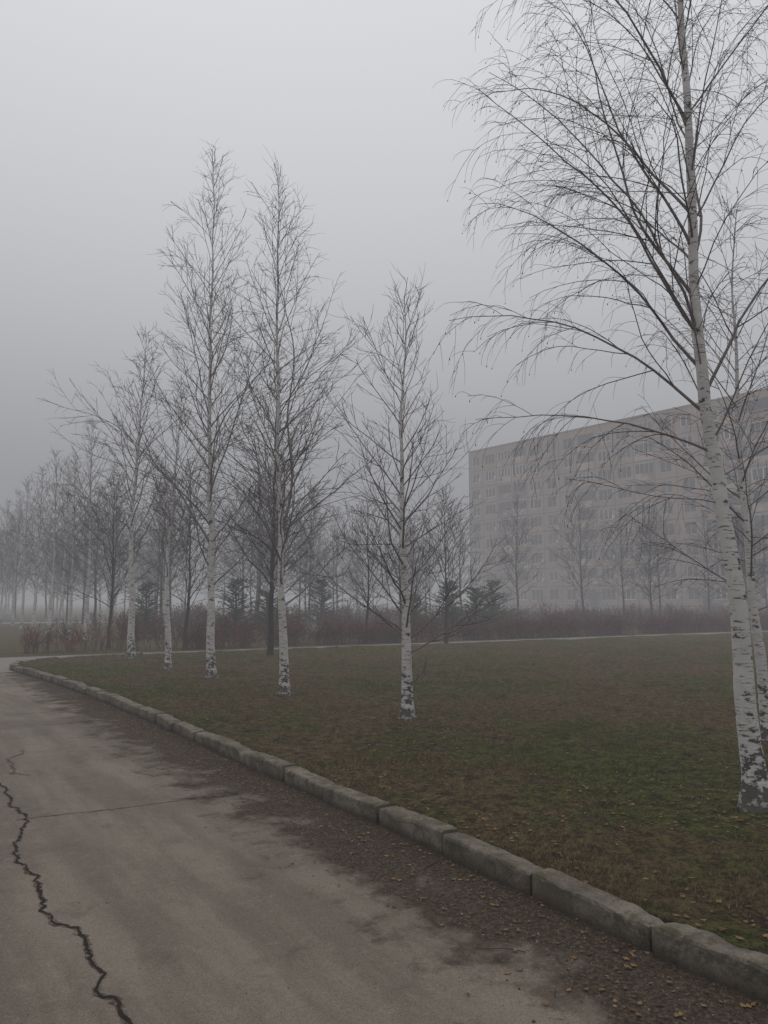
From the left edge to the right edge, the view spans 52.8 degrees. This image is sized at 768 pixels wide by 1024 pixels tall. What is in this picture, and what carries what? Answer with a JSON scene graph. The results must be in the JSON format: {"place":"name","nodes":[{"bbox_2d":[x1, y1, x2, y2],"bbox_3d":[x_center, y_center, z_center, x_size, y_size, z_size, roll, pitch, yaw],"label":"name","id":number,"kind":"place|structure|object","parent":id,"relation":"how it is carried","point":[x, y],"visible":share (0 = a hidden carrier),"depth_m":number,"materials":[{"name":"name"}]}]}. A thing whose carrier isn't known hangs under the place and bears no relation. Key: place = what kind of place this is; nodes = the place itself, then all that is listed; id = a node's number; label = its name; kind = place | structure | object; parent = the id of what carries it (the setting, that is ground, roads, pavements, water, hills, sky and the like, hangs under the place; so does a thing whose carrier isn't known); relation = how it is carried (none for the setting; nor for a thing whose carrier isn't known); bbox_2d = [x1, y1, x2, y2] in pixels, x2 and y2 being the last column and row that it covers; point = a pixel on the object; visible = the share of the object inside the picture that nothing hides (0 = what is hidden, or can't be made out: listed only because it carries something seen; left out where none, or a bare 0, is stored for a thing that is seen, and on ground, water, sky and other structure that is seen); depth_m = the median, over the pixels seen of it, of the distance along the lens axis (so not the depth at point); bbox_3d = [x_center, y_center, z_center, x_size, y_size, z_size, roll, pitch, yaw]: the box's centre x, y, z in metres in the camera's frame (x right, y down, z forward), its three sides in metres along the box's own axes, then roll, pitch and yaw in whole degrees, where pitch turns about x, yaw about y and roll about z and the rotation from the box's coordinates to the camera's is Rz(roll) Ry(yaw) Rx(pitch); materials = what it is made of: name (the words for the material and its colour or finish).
{"place":"outdoors","nodes":[
{"label":"outdoors","id":0,"kind":"place"},
{"bbox_2d":[0,652,767,1023],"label":"road","id":1,"kind":"structure","parent":0,"point":[250,928],"depth_m":3.94,"materials":[{"name":"grey asphalt"}]},
{"bbox_2d":[0,708,271,1023],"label":"road cracks","id":2,"kind":"object","parent":1,"relation":"on","point":[115,999],"visible":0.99,"depth_m":3.86,"materials":[{"name":"black asphalt"}]},
{"bbox_2d":[1,710,767,1023],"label":"gravel","id":3,"kind":"structure","parent":1,"relation":"on","point":[613,1005],"depth_m":4.20,"materials":[{"name":"grey gravel"}]},
{"bbox_2d":[34,650,767,1022],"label":"fallen leaves","id":4,"kind":"object","parent":1,"relation":"on","point":[478,816],"depth_m":6.11,"materials":[{"name":"brown plant"}]},
{"bbox_2d":[41,647,767,1023],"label":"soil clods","id":5,"kind":"object","parent":1,"relation":"on","point":[693,975],"visible":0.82,"depth_m":4.96,"materials":[{"name":"brown soil"}]},
{"bbox_2d":[0,602,767,656],"bbox_3d":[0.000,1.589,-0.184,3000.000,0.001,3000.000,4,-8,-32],"label":"ground","id":6,"kind":"structure","parent":0,"point":[10,643],"depth_m":38.86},
{"bbox_2d":[0,499,25,625],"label":"birch tree","id":7,"kind":"object","parent":6,"relation":"on","point":[2,588],"visible":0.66,"depth_m":51.49,"materials":[{"name":"white plant"}]},
{"bbox_2d":[0,491,42,627],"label":"birch tree","id":8,"kind":"object","parent":6,"relation":"on","point":[13,601],"visible":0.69,"depth_m":47.44,"materials":[{"name":"white plant"}]},
{"bbox_2d":[0,473,51,629],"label":"birch tree","id":9,"kind":"object","parent":6,"relation":"on","point":[23,595],"visible":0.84,"depth_m":43.33,"materials":[{"name":"white plant"}]},
{"bbox_2d":[4,465,67,632],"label":"birch tree","id":10,"kind":"object","parent":6,"relation":"on","point":[35,592],"visible":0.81,"depth_m":39.88,"materials":[{"name":"white plant"}]},
{"bbox_2d":[9,446,100,635],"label":"birch tree","id":11,"kind":"object","parent":6,"relation":"on","point":[54,551],"visible":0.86,"depth_m":36.86,"materials":[{"name":"white plant"}]},
{"bbox_2d":[33,446,106,640],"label":"birch tree","id":12,"kind":"object","parent":6,"relation":"on","point":[71,571],"visible":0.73,"depth_m":31.89,"materials":[{"name":"white plant"}]},
{"bbox_2d":[43,416,144,641],"bbox_3d":[-11.921,0.651,31.547,4.095,9.452,3.434,6,-9,-44],"label":"birch tree","id":13,"kind":"object","parent":6,"relation":"on","point":[88,585],"visible":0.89,"depth_m":31.36,"materials":[{"name":"white plant"}]},
{"bbox_2d":[51,470,160,647],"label":"bare tree","id":14,"kind":"object","parent":6,"relation":"on","point":[112,575],"visible":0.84,"depth_m":26.79,"materials":[{"name":"grey plant"}]},
{"bbox_2d":[19,610,205,653],"bbox_3d":[-8.762,3.913,25.546,6.114,1.309,2.534,3,-7,-25],"label":"hedge","id":15,"kind":"object","parent":6,"relation":"on","point":[191,638],"visible":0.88,"depth_m":25.16,"materials":[{"name":"brown plant"}]},
{"bbox_2d":[117,581,180,638],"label":"spruce tree","id":16,"kind":"object","parent":6,"relation":"on","point":[145,608],"visible":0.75,"depth_m":33.69,"materials":[{"name":"green plant"}]},
{"bbox_2d":[134,455,238,649],"bbox_3d":[-6.288,1.325,25.851,3.279,6.764,3.923,-2,-7,18],"label":"bare tree","id":17,"kind":"object","parent":6,"relation":"on","point":[185,639],"visible":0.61,"depth_m":25.77,"materials":[{"name":"plant"}]},
{"bbox_2d":[2,617,439,623],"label":"footpath","id":18,"kind":"structure","parent":6,"relation":"on","point":[63,622],"depth_m":58.87,"materials":[{"name":"grey asphalt"}]},
{"bbox_2d":[0,458,451,628],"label":"distant trees","id":19,"kind":"object","parent":6,"relation":"on","point":[258,579],"visible":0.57,"depth_m":56.00,"materials":[{"name":"grey plant"}]},
{"bbox_2d":[204,578,274,634],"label":"spruce tree","id":20,"kind":"object","parent":6,"relation":"on","point":[236,610],"visible":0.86,"depth_m":31.69,"materials":[{"name":"green plant"}]},
{"bbox_2d":[239,589,307,639],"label":"spruce tree","id":21,"kind":"object","parent":6,"relation":"on","point":[266,600],"visible":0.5,"depth_m":32.69,"materials":[{"name":"green plant"}]},
{"bbox_2d":[234,454,320,639],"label":"bare tree","id":22,"kind":"object","parent":6,"relation":"on","point":[277,618],"visible":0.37,"depth_m":32.89,"materials":[{"name":"brown plant"}]},
{"bbox_2d":[293,579,344,630],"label":"spruce tree","id":23,"kind":"object","parent":6,"relation":"on","point":[323,597],"visible":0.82,"depth_m":41.56,"materials":[{"name":"green plant"}]},
{"bbox_2d":[332,495,408,643],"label":"bare tree","id":24,"kind":"object","parent":6,"relation":"on","point":[363,589],"visible":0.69,"depth_m":29.99,"materials":[{"name":"brown plant"}]},
{"bbox_2d":[0,631,767,672],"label":"footpath","id":25,"kind":"structure","parent":6,"relation":"on","point":[5,663],"depth_m":26.34,"materials":[{"name":"grey asphalt"}]},
{"bbox_2d":[9,645,767,1003],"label":"kerb","id":26,"kind":"structure","parent":6,"relation":"on","point":[713,957],"depth_m":4.41,"materials":[{"name":"concrete"}]},
{"bbox_2d":[358,483,430,627],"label":"bare tree","id":27,"kind":"object","parent":6,"relation":"on","point":[400,600],"visible":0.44,"depth_m":35.95,"materials":[{"name":"grey plant"}]},
{"bbox_2d":[386,593,438,636],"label":"spruce tree","id":28,"kind":"object","parent":6,"relation":"on","point":[414,612],"visible":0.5,"depth_m":35.65,"materials":[{"name":"green plant"}]},
{"bbox_2d":[90,597,765,629],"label":"hedge","id":29,"kind":"object","parent":6,"relation":"on","point":[350,611],"visible":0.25,"depth_m":54.89,"materials":[{"name":"brown plant"}]},
{"bbox_2d":[111,602,767,649],"bbox_3d":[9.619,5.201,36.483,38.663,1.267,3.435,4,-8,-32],"label":"hedge","id":30,"kind":"object","parent":6,"relation":"on","point":[509,630],"visible":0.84,"depth_m":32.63,"materials":[{"name":"brown plant"}]},
{"bbox_2d":[396,481,484,642],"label":"bare tree","id":31,"kind":"object","parent":6,"relation":"on","point":[448,573],"visible":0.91,"depth_m":28.81,"materials":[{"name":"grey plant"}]},
{"bbox_2d":[423,579,473,635],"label":"spruce tree","id":32,"kind":"object","parent":6,"relation":"on","point":[452,612],"visible":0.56,"depth_m":35.70,"materials":[{"name":"green plant"}]},
{"bbox_2d":[432,509,486,618],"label":"bare tree","id":33,"kind":"object","parent":6,"relation":"on","point":[467,556],"visible":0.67,"depth_m":62.10,"materials":[{"name":"grey plant"}]},
{"bbox_2d":[443,587,509,628],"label":"spruce tree","id":34,"kind":"object","parent":6,"relation":"on","point":[474,600],"visible":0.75,"depth_m":36.63,"materials":[{"name":"green plant"}]},
{"bbox_2d":[470,579,527,625],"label":"spruce tree","id":35,"kind":"object","parent":6,"relation":"on","point":[492,583],"visible":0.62,"depth_m":42.62,"materials":[{"name":"green plant"}]},
{"bbox_2d":[485,492,546,618],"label":"bare tree","id":36,"kind":"object","parent":6,"relation":"on","point":[516,552],"visible":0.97,"depth_m":57.98,"materials":[{"name":"grey plant"}]},
{"bbox_2d":[546,492,621,620],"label":"bare tree","id":37,"kind":"object","parent":6,"relation":"on","point":[584,568],"visible":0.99,"depth_m":56.86,"materials":[{"name":"grey plant"}]},
{"bbox_2d":[469,388,767,612],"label":"front walls","id":38,"kind":"structure","parent":6,"relation":"on","point":[607,426],"depth_m":109.14,"materials":[{"name":"grey concrete"}]},
{"bbox_2d":[469,404,767,606],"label":"front loggias","id":39,"kind":"object","parent":38,"relation":"attached to","point":[761,507],"visible":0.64,"depth_m":108.58,"materials":[{"name":"grey concrete"}]},
{"bbox_2d":[472,402,767,599],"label":"front window frames","id":40,"kind":"structure","parent":38,"relation":"attached to","point":[543,560],"depth_m":109.50,"materials":[{"name":"grey"}]},
{"bbox_2d":[473,397,767,599],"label":"front windows","id":41,"kind":"structure","parent":38,"relation":"attached to","point":[644,488],"depth_m":108.62,"materials":[{"name":"grey glass"}]},
{"bbox_2d":[597,509,654,621],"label":"bare tree","id":42,"kind":"object","parent":6,"relation":"on","point":[621,566],"visible":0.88,"depth_m":59.93,"materials":[{"name":"grey plant"}]},
{"bbox_2d":[622,516,686,627],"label":"bare tree","id":43,"kind":"object","parent":6,"relation":"on","point":[648,572],"visible":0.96,"depth_m":47.95,"materials":[{"name":"grey plant"}]},
{"bbox_2d":[626,504,692,613],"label":"bare tree","id":44,"kind":"object","parent":6,"relation":"on","point":[661,569],"visible":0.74,"depth_m":61.76,"materials":[{"name":"grey plant"}]},
{"bbox_2d":[682,508,724,615],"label":"bare tree","id":45,"kind":"object","parent":6,"relation":"on","point":[706,557],"visible":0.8,"depth_m":59.82,"materials":[{"name":"grey plant"}]},
{"bbox_2d":[695,511,767,603],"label":"bare tree","id":46,"kind":"object","parent":6,"relation":"on","point":[737,532],"visible":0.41,"depth_m":33.50,"materials":[{"name":"grey plant"}]},
{"bbox_2d":[710,501,767,590],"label":"bare tree","id":47,"kind":"object","parent":6,"relation":"on","point":[741,543],"visible":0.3,"depth_m":58.37,"materials":[{"name":"grey plant"}]},
{"bbox_2d":[711,516,767,604],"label":"bare tree","id":48,"kind":"object","parent":6,"relation":"on","point":[741,537],"visible":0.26,"depth_m":41.88,"materials":[{"name":"grey plant"}]},
{"bbox_2d":[753,515,767,613],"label":"bare tree","id":49,"kind":"object","parent":6,"relation":"on","point":[764,561],"visible":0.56,"depth_m":63.96,"materials":[{"name":"grey plant"}]},
{"bbox_2d":[0,0,767,601],"label":"sky","id":50,"kind":"structure","parent":0,"point":[107,107],"materials":[{"name":"grey"}]},
{"bbox_2d":[18,632,767,954],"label":"lawn","id":51,"kind":"structure","parent":0,"point":[660,834],"depth_m":8.65,"materials":[{"name":"green plant"}]},
{"bbox_2d":[47,324,196,658],"bbox_3d":[-6.705,-0.587,20.734,3.559,9.233,3.358,-2,-7,17],"label":"birch tree","id":52,"kind":"object","parent":51,"relation":"on","point":[131,653],"visible":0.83,"depth_m":20.57,"materials":[{"name":"white plant"}]},
{"bbox_2d":[38,139,319,678],"bbox_3d":[-4.175,-2.191,16.254,6.863,11.390,4.105,-3,-7,26],"label":"birch tree","id":53,"kind":"object","parent":51,"relation":"on","point":[211,672],"visible":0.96,"depth_m":15.69,"materials":[{"name":"grey plant"}]},
{"bbox_2d":[132,379,229,669],"bbox_3d":[-4.751,0.222,17.542,2.001,6.890,1.961,-4,-8,31],"label":"birch tree","id":54,"kind":"object","parent":51,"relation":"on","point":[168,665],"visible":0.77,"depth_m":17.50,"materials":[{"name":"white plant"}]},
{"bbox_2d":[182,368,363,655],"bbox_3d":[-3.247,-0.042,21.879,4.114,8.598,4.365,-5,-8,38],"label":"bare tree","id":55,"kind":"object","parent":51,"relation":"on","point":[270,645],"visible":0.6,"depth_m":22.01,"materials":[{"name":"grey plant"}]},
{"bbox_2d":[173,149,391,695],"bbox_3d":[-1.858,-1.556,13.410,3.391,9.475,4.373,3,-7,-22],"label":"birch tree","id":56,"kind":"object","parent":51,"relation":"on","point":[284,688],"visible":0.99,"depth_m":12.83,"materials":[{"name":"grey plant"}]},
{"bbox_2d":[279,261,512,720],"bbox_3d":[0.212,-0.249,10.163,2.641,6.131,2.845,3,-7,-28],"label":"birch tree","id":57,"kind":"object","parent":51,"relation":"on","point":[407,712],"visible":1,"depth_m":10.04,"materials":[{"name":"white plant"}]},
{"bbox_2d":[423,0,767,812],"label":"birch tree","id":58,"kind":"object","parent":51,"relation":"on","point":[753,794],"visible":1,"depth_m":6.08,"materials":[{"name":"white plant"}]},
{"bbox_2d":[614,186,767,742],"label":"birch tree","id":59,"kind":"object","parent":51,"relation":"on","point":[759,651],"visible":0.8,"depth_m":8.52,"materials":[{"name":"white plant"}]}
]}

